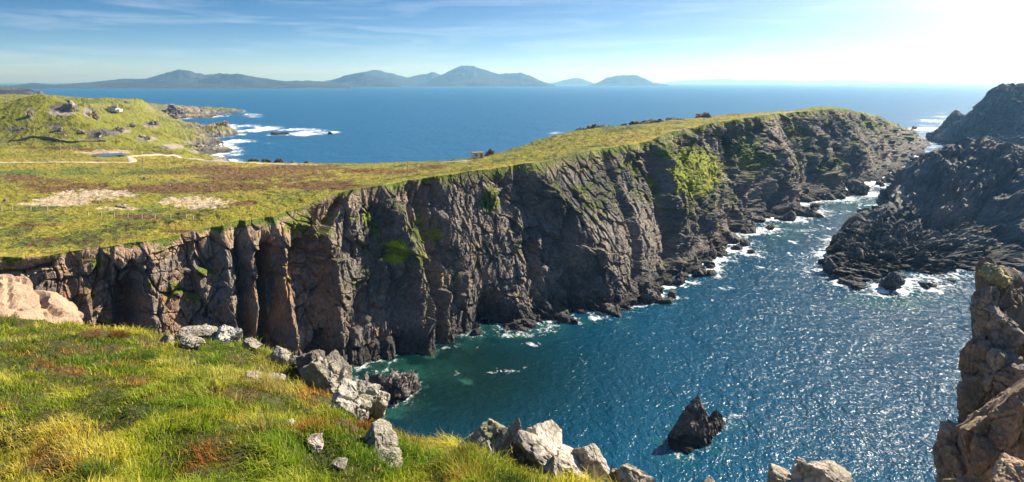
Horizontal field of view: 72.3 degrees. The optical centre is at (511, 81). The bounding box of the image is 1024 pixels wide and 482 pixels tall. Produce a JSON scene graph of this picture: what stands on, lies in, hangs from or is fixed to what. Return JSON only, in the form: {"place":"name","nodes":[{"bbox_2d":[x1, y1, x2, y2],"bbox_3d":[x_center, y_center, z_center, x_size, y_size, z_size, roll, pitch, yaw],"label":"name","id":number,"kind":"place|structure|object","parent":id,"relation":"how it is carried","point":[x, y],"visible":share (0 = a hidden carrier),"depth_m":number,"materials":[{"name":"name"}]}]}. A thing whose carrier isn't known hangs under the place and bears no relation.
{"place":"outdoors","nodes":[
{"label":"outdoors","id":0,"kind":"place"},
{"bbox_2d":[0,87,44,94],"bbox_3d":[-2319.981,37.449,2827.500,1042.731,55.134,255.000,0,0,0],"label":"headland hills","id":1,"kind":"structure","parent":0,"point":[8,90],"depth_m":2782.47,"materials":[{"name":"grey stone"}]},
{"bbox_2d":[92,153,126,156],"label":"pond water","id":2,"kind":"structure","parent":0,"point":[104,154],"depth_m":368.20,"materials":[{"name":"blue liquid"}]},
{"bbox_2d":[11,84,279,87],"bbox_3d":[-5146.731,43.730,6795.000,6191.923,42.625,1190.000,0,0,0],"label":"hills","id":3,"kind":"structure","parent":0,"point":[165,86],"depth_m":6535.08,"materials":[{"name":"blue"}]},
{"bbox_2d":[0,154,296,164],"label":"track","id":4,"kind":"structure","parent":0,"point":[131,158],"depth_m":325.99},
{"bbox_2d":[0,69,349,87],"bbox_3d":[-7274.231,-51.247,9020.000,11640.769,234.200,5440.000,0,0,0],"label":"hills","id":5,"kind":"structure","parent":0,"point":[178,76],"depth_m":8077.10,"materials":[{"name":"blue"}]},
{"bbox_2d":[195,74,295,85],"bbox_3d":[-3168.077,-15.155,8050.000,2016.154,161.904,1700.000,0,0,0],"label":"hills","id":6,"kind":"structure","parent":0,"point":[210,80],"depth_m":8016.72,"materials":[{"name":"blue"}]},
{"bbox_2d":[0,314,616,481],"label":"clifftop terrain","id":7,"kind":"structure","parent":0,"point":[237,453],"depth_m":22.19,"materials":[{"name":"green plant"}]},
{"bbox_2d":[0,314,19,327],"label":"grass tuft","id":8,"kind":"object","parent":7,"relation":"on","point":[4,322],"visible":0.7,"depth_m":40.56,"materials":[{"name":"green plant"}]},
{"bbox_2d":[0,274,83,325],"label":"rock","id":9,"kind":"structure","parent":7,"relation":"on","point":[20,296],"depth_m":59.94,"materials":[{"name":"stone"}]},
{"bbox_2d":[55,447,125,481],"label":"grass tuft","id":10,"kind":"object","parent":7,"relation":"on","point":[99,465],"visible":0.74,"depth_m":14.82,"materials":[{"name":"green plant"}]},
{"bbox_2d":[106,330,132,340],"bbox_3d":[-20.827,13.364,37.186,1.497,0.534,1.283,0,0,0],"label":"heather clump","id":11,"kind":"object","parent":7,"relation":"on","point":[114,334],"visible":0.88,"depth_m":37.13,"materials":[{"name":"brown plant"}]},
{"bbox_2d":[134,348,169,363],"bbox_3d":[-16.357,12.506,31.779,1.527,0.880,1.662,0,0,0],"label":"grass tuft","id":12,"kind":"object","parent":7,"relation":"on","point":[152,354],"visible":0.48,"depth_m":31.74,"materials":[{"name":"green plant"}]},
{"bbox_2d":[159,334,174,345],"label":"boulder","id":13,"kind":"object","parent":7,"relation":"on","point":[167,337],"visible":0.47,"depth_m":37.50,"materials":[{"name":"stone"}]},
{"bbox_2d":[180,335,205,348],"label":"boulder","id":14,"kind":"object","parent":7,"relation":"on","point":[190,341],"visible":1,"depth_m":35.76,"materials":[{"name":"stone"}]},
{"bbox_2d":[176,323,217,336],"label":"boulder","id":15,"kind":"object","parent":7,"relation":"on","point":[204,330],"visible":0.85,"depth_m":40.11,"materials":[{"name":"stone"}]},
{"bbox_2d":[199,355,220,366],"bbox_3d":[-13.982,13.108,32.611,1.636,0.810,1.377,0,0,0],"label":"grass tuft","id":16,"kind":"object","parent":7,"relation":"on","point":[211,361],"visible":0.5,"depth_m":32.63,"materials":[{"name":"green plant"}]},
{"bbox_2d":[215,325,242,343],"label":"boulder","id":17,"kind":"object","parent":7,"relation":"on","point":[226,333],"visible":0.88,"depth_m":39.79,"materials":[{"name":"stone"}]},
{"bbox_2d":[242,337,262,350],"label":"boulder","id":18,"kind":"object","parent":7,"relation":"on","point":[252,343],"visible":0.83,"depth_m":37.24,"materials":[{"name":"stone"}]},
{"bbox_2d":[245,371,261,380],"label":"boulder","id":19,"kind":"object","parent":7,"relation":"on","point":[250,376],"visible":0.34,"depth_m":25.58,"materials":[{"name":"stone"}]},
{"bbox_2d":[229,398,289,435],"bbox_3d":[-6.503,8.763,17.899,1.862,1.050,1.770,0,0,0],"label":"grass tuft","id":20,"kind":"object","parent":7,"relation":"on","point":[268,424],"visible":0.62,"depth_m":17.85,"materials":[{"name":"plant"}]},
{"bbox_2d":[242,366,292,396],"bbox_3d":[-8.835,10.678,25.123,2.122,1.307,2.327,0,0,0],"label":"grass tuft","id":21,"kind":"object","parent":7,"relation":"on","point":[268,380],"visible":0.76,"depth_m":24.91,"materials":[{"name":"plant"}]},
{"bbox_2d":[264,372,285,382],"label":"boulder","id":22,"kind":"object","parent":7,"relation":"on","point":[282,375],"visible":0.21,"depth_m":30.93,"materials":[{"name":"stone"}]},
{"bbox_2d":[268,346,291,365],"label":"boulder","id":23,"kind":"object","parent":7,"relation":"on","point":[280,355],"visible":0.85,"depth_m":35.15,"materials":[{"name":"stone"}]},
{"bbox_2d":[286,356,296,364],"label":"boulder","id":24,"kind":"object","parent":7,"relation":"on","point":[292,360],"visible":0.61,"depth_m":35.37,"materials":[{"name":"stone"}]},
{"bbox_2d":[295,349,324,373],"bbox_3d":[-10.076,14.008,35.054,1.318,1.279,1.422,0,0,0],"label":"boulder","id":25,"kind":"object","parent":7,"relation":"on","point":[304,359],"visible":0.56,"depth_m":34.56,"materials":[{"name":"stone"}]},
{"bbox_2d":[305,433,323,453],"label":"boulder","id":26,"kind":"object","parent":7,"relation":"on","point":[316,445],"visible":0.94,"depth_m":17.25,"materials":[{"name":"stone"}]},
{"bbox_2d":[299,349,352,395],"bbox_3d":[-8.664,13.779,32.750,2.571,2.235,2.013,0,0,0],"label":"boulder","id":27,"kind":"object","parent":7,"relation":"on","point":[331,371],"visible":0.69,"depth_m":32.29,"materials":[{"name":"stone"}]},
{"bbox_2d":[330,457,347,469],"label":"boulder","id":28,"kind":"object","parent":7,"relation":"on","point":[340,463],"visible":1,"depth_m":16.09,"materials":[{"name":"stone"}]},
{"bbox_2d":[329,378,380,423],"bbox_3d":[-6.195,12.237,26.109,1.960,2.388,2.210,0,0,41],"label":"boulder","id":29,"kind":"object","parent":7,"relation":"on","point":[359,397],"visible":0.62,"depth_m":25.79,"materials":[{"name":"stone"}]},
{"bbox_2d":[353,417,374,430],"bbox_3d":[-5.108,12.166,24.753,1.463,0.844,1.336,0,0,0],"label":"heather clump","id":30,"kind":"object","parent":7,"relation":"on","point":[364,425],"visible":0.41,"depth_m":24.64,"materials":[{"name":"brown plant"}]},
{"bbox_2d":[369,390,389,419],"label":"boulder","id":31,"kind":"object","parent":7,"relation":"on","point":[379,407],"visible":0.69,"depth_m":26.25,"materials":[{"name":"stone"}]},
{"bbox_2d":[364,418,398,450],"bbox_3d":[-3.469,9.514,18.474,0.960,0.862,1.194,0,0,0],"label":"boulder","id":32,"kind":"object","parent":7,"relation":"on","point":[380,434],"visible":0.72,"depth_m":18.46,"materials":[{"name":"stone"}]},
{"bbox_2d":[372,447,402,471],"bbox_3d":[-3.027,9.295,17.134,0.770,0.514,0.668,0,0,-31],"label":"boulder","id":33,"kind":"object","parent":7,"relation":"on","point":[393,452],"visible":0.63,"depth_m":17.10,"materials":[{"name":"stone"}]},
{"bbox_2d":[435,437,495,466],"bbox_3d":[-1.184,9.306,17.384,1.718,1.028,1.744,0,0,0],"label":"grass tuft","id":34,"kind":"object","parent":7,"relation":"on","point":[461,451],"visible":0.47,"depth_m":17.33,"materials":[{"name":"green plant"}]},
{"bbox_2d":[457,418,507,459],"bbox_3d":[-0.438,11.769,22.623,2.604,1.850,2.012,0,0,38],"label":"boulder","id":35,"kind":"object","parent":7,"relation":"on","point":[492,431],"visible":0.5,"depth_m":22.10,"materials":[{"name":"stone"}]},
{"bbox_2d":[501,418,528,466],"bbox_3d":[0.101,11.594,21.609,1.025,2.362,1.004,0,0,0],"label":"boulder","id":36,"kind":"object","parent":7,"relation":"on","point":[516,452],"visible":0.47,"depth_m":21.32,"materials":[{"name":"stone"}]},
{"bbox_2d":[523,419,561,469],"bbox_3d":[1.024,11.360,21.657,1.441,1.586,1.381,0,0,40],"label":"boulder","id":37,"kind":"object","parent":7,"relation":"on","point":[551,430],"visible":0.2,"depth_m":21.66,"materials":[{"name":"stone"}]},
{"bbox_2d":[539,455,563,478],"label":"boulder","id":38,"kind":"object","parent":7,"relation":"on","point":[553,464],"visible":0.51,"depth_m":19.18,"materials":[{"name":"stone"}]},
{"bbox_2d":[514,430,596,481],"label":"boulder","id":39,"kind":"object","parent":7,"relation":"on","point":[539,450],"visible":0.66,"depth_m":20.14,"materials":[{"name":"stone"}]},
{"bbox_2d":[572,443,609,481],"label":"boulder","id":40,"kind":"object","parent":7,"relation":"on","point":[592,456],"visible":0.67,"depth_m":20.33,"materials":[{"name":"stone"}]},
{"bbox_2d":[606,468,617,481],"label":"boulder","id":41,"kind":"object","parent":7,"relation":"on","point":[612,474],"visible":0.38,"depth_m":19.55,"materials":[{"name":"stone"}]},
{"bbox_2d":[615,463,654,481],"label":"boulder","id":42,"kind":"object","parent":7,"relation":"on","point":[627,472],"visible":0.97,"depth_m":19.22,"materials":[{"name":"stone"}]},
{"bbox_2d":[767,463,791,481],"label":"boulder","id":43,"kind":"object","parent":7,"relation":"on","point":[777,473],"visible":0.84,"depth_m":16.73,"materials":[{"name":"stone"}]},
{"bbox_2d":[791,459,851,481],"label":"boulder","id":44,"kind":"object","parent":7,"relation":"on","point":[826,470],"visible":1,"depth_m":16.41,"materials":[{"name":"stone"}]},
{"bbox_2d":[941,477,983,481],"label":"boulder","id":45,"kind":"object","parent":7,"relation":"on","point":[961,479],"visible":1,"depth_m":21.95,"materials":[{"name":"stone"}]},
{"bbox_2d":[932,257,1023,481],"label":"rock pinnacle","id":46,"kind":"object","parent":7,"relation":"on","point":[991,362],"visible":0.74,"depth_m":28.46,"materials":[{"name":"stone"}]},
{"bbox_2d":[956,378,1023,481],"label":"boulder","id":47,"kind":"object","parent":7,"relation":"on","point":[989,432],"visible":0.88,"depth_m":22.76,"materials":[{"name":"stone"}]},
{"bbox_2d":[989,453,1023,481],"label":"boulder","id":48,"kind":"object","parent":7,"relation":"on","point":[1007,468],"visible":1,"depth_m":20.81,"materials":[{"name":"stone"}]},
{"bbox_2d":[329,73,401,86],"bbox_3d":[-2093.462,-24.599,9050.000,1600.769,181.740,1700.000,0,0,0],"label":"hills","id":49,"kind":"structure","parent":0,"point":[360,80],"depth_m":8766.73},
{"bbox_2d":[324,70,422,85],"bbox_3d":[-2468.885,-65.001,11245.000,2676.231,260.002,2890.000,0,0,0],"label":"hills","id":50,"kind":"structure","parent":0,"point":[399,80],"depth_m":11171.83,"materials":[{"name":"blue"}]},
{"bbox_2d":[408,72,439,82],"bbox_3d":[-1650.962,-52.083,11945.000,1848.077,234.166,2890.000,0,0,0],"label":"hills","id":51,"kind":"structure","parent":0,"point":[423,78],"depth_m":11756.22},
{"bbox_2d":[0,94,930,367],"bbox_3d":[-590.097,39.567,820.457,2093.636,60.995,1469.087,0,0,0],"label":"headland terrain","id":52,"kind":"structure","parent":0,"point":[356,264],"depth_m":189.57,"materials":[{"name":"stone"}]},
{"bbox_2d":[0,135,105,142],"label":"stone wall","id":53,"kind":"structure","parent":52,"relation":"on","point":[47,137],"depth_m":432.00,"materials":[{"name":"stone"}]},
{"bbox_2d":[59,100,79,111],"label":"outcrop","id":54,"kind":"object","parent":52,"relation":"on","point":[69,106],"visible":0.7,"depth_m":472.29,"materials":[{"name":"stone"}]},
{"bbox_2d":[85,111,99,120],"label":"outcrop","id":55,"kind":"object","parent":52,"relation":"on","point":[95,115],"visible":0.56,"depth_m":483.02,"materials":[{"name":"stone"}]},
{"bbox_2d":[1,205,193,219],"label":"post fence","id":56,"kind":"object","parent":52,"relation":"on","point":[98,212],"visible":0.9,"depth_m":171.26,"materials":[{"name":"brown wood"}]},
{"bbox_2d":[95,131,109,137],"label":"outcrop","id":57,"kind":"object","parent":52,"relation":"on","point":[100,134],"visible":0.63,"depth_m":450.06,"materials":[{"name":"stone"}]},
{"bbox_2d":[107,106,122,111],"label":"white house","id":58,"kind":"structure","parent":52,"relation":"on","point":[114,108],"depth_m":722.55,"materials":[{"name":"paint"}]},
{"bbox_2d":[114,126,124,132],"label":"outcrop","id":59,"kind":"object","parent":52,"relation":"on","point":[119,129],"visible":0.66,"depth_m":472.81,"materials":[{"name":"stone"}]},
{"bbox_2d":[115,204,131,207],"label":"boulder","id":60,"kind":"object","parent":52,"relation":"on","point":[122,205],"visible":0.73,"depth_m":187.89,"materials":[{"name":"stone"}]},
{"bbox_2d":[148,120,159,125],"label":"outcrop","id":61,"kind":"object","parent":52,"relation":"on","point":[154,122],"visible":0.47,"depth_m":708.81,"materials":[{"name":"stone"}]},
{"bbox_2d":[470,151,484,158],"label":"stone hut","id":62,"kind":"object","parent":52,"relation":"on","point":[474,155],"visible":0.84,"depth_m":267.69,"materials":[{"name":"grey stone"}]},
{"bbox_2d":[484,149,494,155],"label":"rock","id":63,"kind":"object","parent":52,"relation":"on","point":[490,152],"visible":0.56,"depth_m":280.34,"materials":[{"name":"stone"}]},
{"bbox_2d":[498,291,568,332],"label":"shore rock","id":64,"kind":"object","parent":52,"relation":"on","point":[516,324],"visible":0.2,"depth_m":173.71,"materials":[{"name":"stone"}]},
{"bbox_2d":[585,124,605,128],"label":"brink rock","id":65,"kind":"object","parent":52,"relation":"on","point":[593,126],"visible":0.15,"depth_m":317.69,"materials":[{"name":"stone"}]},
{"bbox_2d":[598,281,639,311],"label":"shore rock","id":66,"kind":"object","parent":52,"relation":"on","point":[624,307],"visible":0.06,"depth_m":185.36,"materials":[{"name":"stone"}]},
{"bbox_2d":[628,121,650,124],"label":"brink rock","id":67,"kind":"object","parent":52,"relation":"on","point":[636,122],"visible":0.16,"depth_m":326.66,"materials":[{"name":"stone"}]},
{"bbox_2d":[645,119,667,122],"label":"brink rock","id":68,"kind":"object","parent":52,"relation":"on","point":[656,121],"visible":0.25,"depth_m":329.66,"materials":[{"name":"stone"}]},
{"bbox_2d":[695,112,711,117],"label":"rock","id":69,"kind":"object","parent":52,"relation":"on","point":[704,115],"visible":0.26,"depth_m":338.57,"materials":[{"name":"stone"}]},
{"bbox_2d":[724,232,739,243],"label":"shore boulder","id":70,"kind":"object","parent":52,"relation":"on","point":[730,238],"visible":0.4,"depth_m":260.81,"materials":[{"name":"stone"}]},
{"bbox_2d":[415,65,554,85],"bbox_3d":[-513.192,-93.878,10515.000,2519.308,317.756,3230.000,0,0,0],"label":"hills","id":71,"kind":"structure","parent":0,"point":[463,75],"depth_m":9773.62,"materials":[{"name":"blue"}]},
{"bbox_2d":[0,82,1023,481],"bbox_3d":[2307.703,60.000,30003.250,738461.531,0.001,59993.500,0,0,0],"label":"sea water","id":72,"kind":"structure","parent":0,"point":[780,348],"depth_m":166.98,"materials":[{"name":"blue liquid"}]},
{"bbox_2d":[165,104,209,118],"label":"point rock","id":73,"kind":"object","parent":72,"relation":"in","point":[175,111],"visible":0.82,"depth_m":1168.01,"materials":[{"name":"stone"}]},
{"bbox_2d":[190,142,209,147],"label":"point rock","id":74,"kind":"object","parent":72,"relation":"in","point":[199,144],"visible":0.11,"depth_m":609.59,"materials":[{"name":"stone"}]},
{"bbox_2d":[192,121,229,127],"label":"point rock","id":75,"kind":"object","parent":72,"relation":"in","point":[224,123],"visible":0.3,"depth_m":834.86,"materials":[{"name":"stone"}]},
{"bbox_2d":[362,370,420,406],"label":"shore rock","id":76,"kind":"object","parent":72,"relation":"in","point":[397,387],"visible":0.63,"depth_m":131.36,"materials":[{"name":"stone"}]},
{"bbox_2d":[470,328,480,336],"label":"shore boulder","id":77,"kind":"object","parent":72,"relation":"in","point":[475,332],"visible":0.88,"depth_m":165.75,"materials":[{"name":"stone"}]},
{"bbox_2d":[557,313,569,322],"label":"shore boulder","id":78,"kind":"object","parent":72,"relation":"in","point":[563,317],"visible":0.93,"depth_m":174.71,"materials":[{"name":"stone"}]},
{"bbox_2d":[599,303,615,313],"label":"shore boulder","id":79,"kind":"object","parent":72,"relation":"in","point":[607,308],"visible":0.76,"depth_m":181.68,"materials":[{"name":"stone"}]},
{"bbox_2d":[639,288,655,303],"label":"shore boulder","id":80,"kind":"object","parent":72,"relation":"in","point":[647,295],"visible":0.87,"depth_m":189.47,"materials":[{"name":"stone"}]},
{"bbox_2d":[654,292,662,303],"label":"shore boulder","id":81,"kind":"object","parent":72,"relation":"in","point":[658,295],"visible":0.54,"depth_m":190.72,"materials":[{"name":"stone"}]},
{"bbox_2d":[657,297,673,303],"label":"shore boulder","id":82,"kind":"object","parent":72,"relation":"in","point":[669,300],"visible":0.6,"depth_m":189.46,"materials":[{"name":"stone"}]},
{"bbox_2d":[667,290,676,298],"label":"shore boulder","id":83,"kind":"object","parent":72,"relation":"in","point":[672,293],"visible":0.69,"depth_m":194.04,"materials":[{"name":"stone"}]},
{"bbox_2d":[671,279,684,285],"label":"shore boulder","id":84,"kind":"object","parent":72,"relation":"in","point":[678,282],"visible":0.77,"depth_m":206.28,"materials":[{"name":"stone"}]},
{"bbox_2d":[675,272,688,280],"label":"sea rock","id":85,"kind":"object","parent":72,"relation":"in","point":[683,276],"visible":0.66,"depth_m":210.72,"materials":[{"name":"stone"}]},
{"bbox_2d":[668,396,712,453],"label":"sea stack","id":86,"kind":"object","parent":72,"relation":"in","point":[689,431],"visible":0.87,"depth_m":115.75,"materials":[{"name":"stone"}]},
{"bbox_2d":[693,268,707,276],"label":"shore boulder","id":87,"kind":"object","parent":72,"relation":"in","point":[698,272],"visible":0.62,"depth_m":215.89,"materials":[{"name":"stone"}]},
{"bbox_2d":[703,260,715,267],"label":"shore boulder","id":88,"kind":"object","parent":72,"relation":"in","point":[706,262],"visible":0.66,"depth_m":227.62,"materials":[{"name":"stone"}]},
{"bbox_2d":[707,269,716,275],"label":"shore boulder","id":89,"kind":"object","parent":72,"relation":"in","point":[710,272],"visible":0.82,"depth_m":216.54,"materials":[{"name":"stone"}]},
{"bbox_2d":[709,248,716,258],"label":"sea rock","id":90,"kind":"object","parent":72,"relation":"in","point":[713,253],"visible":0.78,"depth_m":236.86,"materials":[{"name":"stone"}]},
{"bbox_2d":[707,408,724,435],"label":"sea stack","id":91,"kind":"object","parent":72,"relation":"in","point":[716,420],"visible":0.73,"depth_m":120.42,"materials":[{"name":"stone"}]},
{"bbox_2d":[739,238,750,245],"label":"shore boulder","id":92,"kind":"object","parent":72,"relation":"in","point":[744,242],"visible":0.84,"depth_m":256.44,"materials":[{"name":"stone"}]},
{"bbox_2d":[745,224,755,233],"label":"shore boulder","id":93,"kind":"object","parent":72,"relation":"in","point":[751,228],"visible":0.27,"depth_m":278.46,"materials":[{"name":"stone"}]},
{"bbox_2d":[750,215,765,222],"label":"shore boulder","id":94,"kind":"object","parent":72,"relation":"in","point":[759,219],"visible":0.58,"depth_m":298.67,"materials":[{"name":"stone"}]},
{"bbox_2d":[779,211,795,220],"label":"shore boulder","id":95,"kind":"object","parent":72,"relation":"in","point":[789,216],"visible":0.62,"depth_m":302.43,"materials":[{"name":"stone"}]},
{"bbox_2d":[801,193,811,201],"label":"shore boulder","id":96,"kind":"object","parent":72,"relation":"in","point":[805,198],"visible":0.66,"depth_m":349.20,"materials":[{"name":"stone"}]},
{"bbox_2d":[798,206,824,217],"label":"shore boulder","id":97,"kind":"object","parent":72,"relation":"in","point":[805,211],"visible":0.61,"depth_m":311.60,"materials":[{"name":"stone"}]},
{"bbox_2d":[809,202,819,208],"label":"shore boulder","id":98,"kind":"object","parent":72,"relation":"in","point":[814,204],"visible":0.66,"depth_m":332.23,"materials":[{"name":"stone"}]},
{"bbox_2d":[820,193,836,199],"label":"shore boulder","id":99,"kind":"object","parent":72,"relation":"in","point":[829,196],"visible":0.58,"depth_m":355.92,"materials":[{"name":"stone"}]},
{"bbox_2d":[822,256,836,273],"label":"sea rock","id":100,"kind":"object","parent":72,"relation":"in","point":[830,266],"visible":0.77,"depth_m":218.94,"materials":[{"name":"stone"}]},
{"bbox_2d":[833,191,845,199],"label":"shore boulder","id":101,"kind":"object","parent":72,"relation":"in","point":[839,195],"visible":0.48,"depth_m":358.32,"materials":[{"name":"stone"}]},
{"bbox_2d":[845,179,869,195],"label":"sea rock","id":102,"kind":"object","parent":72,"relation":"in","point":[856,187],"visible":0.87,"depth_m":372.85,"materials":[{"name":"stone"}]},
{"bbox_2d":[878,272,905,290],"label":"sea rock","id":103,"kind":"object","parent":72,"relation":"in","point":[894,281],"visible":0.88,"depth_m":201.19,"materials":[{"name":"stone"}]},
{"bbox_2d":[818,137,1023,295],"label":"rocky island","id":104,"kind":"structure","parent":72,"relation":"in","point":[957,204],"depth_m":262.09,"materials":[{"name":"stone"}]},
{"bbox_2d":[926,129,940,139],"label":"sea rock","id":105,"kind":"object","parent":72,"relation":"in","point":[930,135],"visible":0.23,"depth_m":714.59,"materials":[{"name":"stone"}]},
{"bbox_2d":[938,110,963,130],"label":"sea stack","id":106,"kind":"object","parent":72,"relation":"in","point":[955,115],"visible":0.34,"depth_m":755.50,"materials":[{"name":"stone"}]},
{"bbox_2d":[928,83,1023,146],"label":"sea cliff","id":107,"kind":"structure","parent":72,"relation":"in","point":[996,114],"depth_m":644.60,"materials":[{"name":"stone"}]},
{"bbox_2d":[0,0,1023,81],"label":"sky","id":108,"kind":"structure","parent":0,"point":[41,40],"materials":[{"name":"blue"}]},
{"bbox_2d":[550,78,594,84],"bbox_3d":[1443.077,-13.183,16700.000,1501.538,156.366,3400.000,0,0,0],"label":"hills","id":109,"kind":"structure","parent":0,"point":[575,81],"depth_m":15846.68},
{"bbox_2d":[589,75,667,85],"bbox_3d":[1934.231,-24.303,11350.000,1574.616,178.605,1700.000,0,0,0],"label":"hills","id":110,"kind":"structure","parent":0,"point":[628,80],"depth_m":10894.09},
{"bbox_2d":[665,79,948,82],"bbox_3d":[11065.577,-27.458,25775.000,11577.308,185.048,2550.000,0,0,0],"label":"hills","id":111,"kind":"structure","parent":0,"point":[773,81],"depth_m":25428.54,"materials":[{"name":"blue"}]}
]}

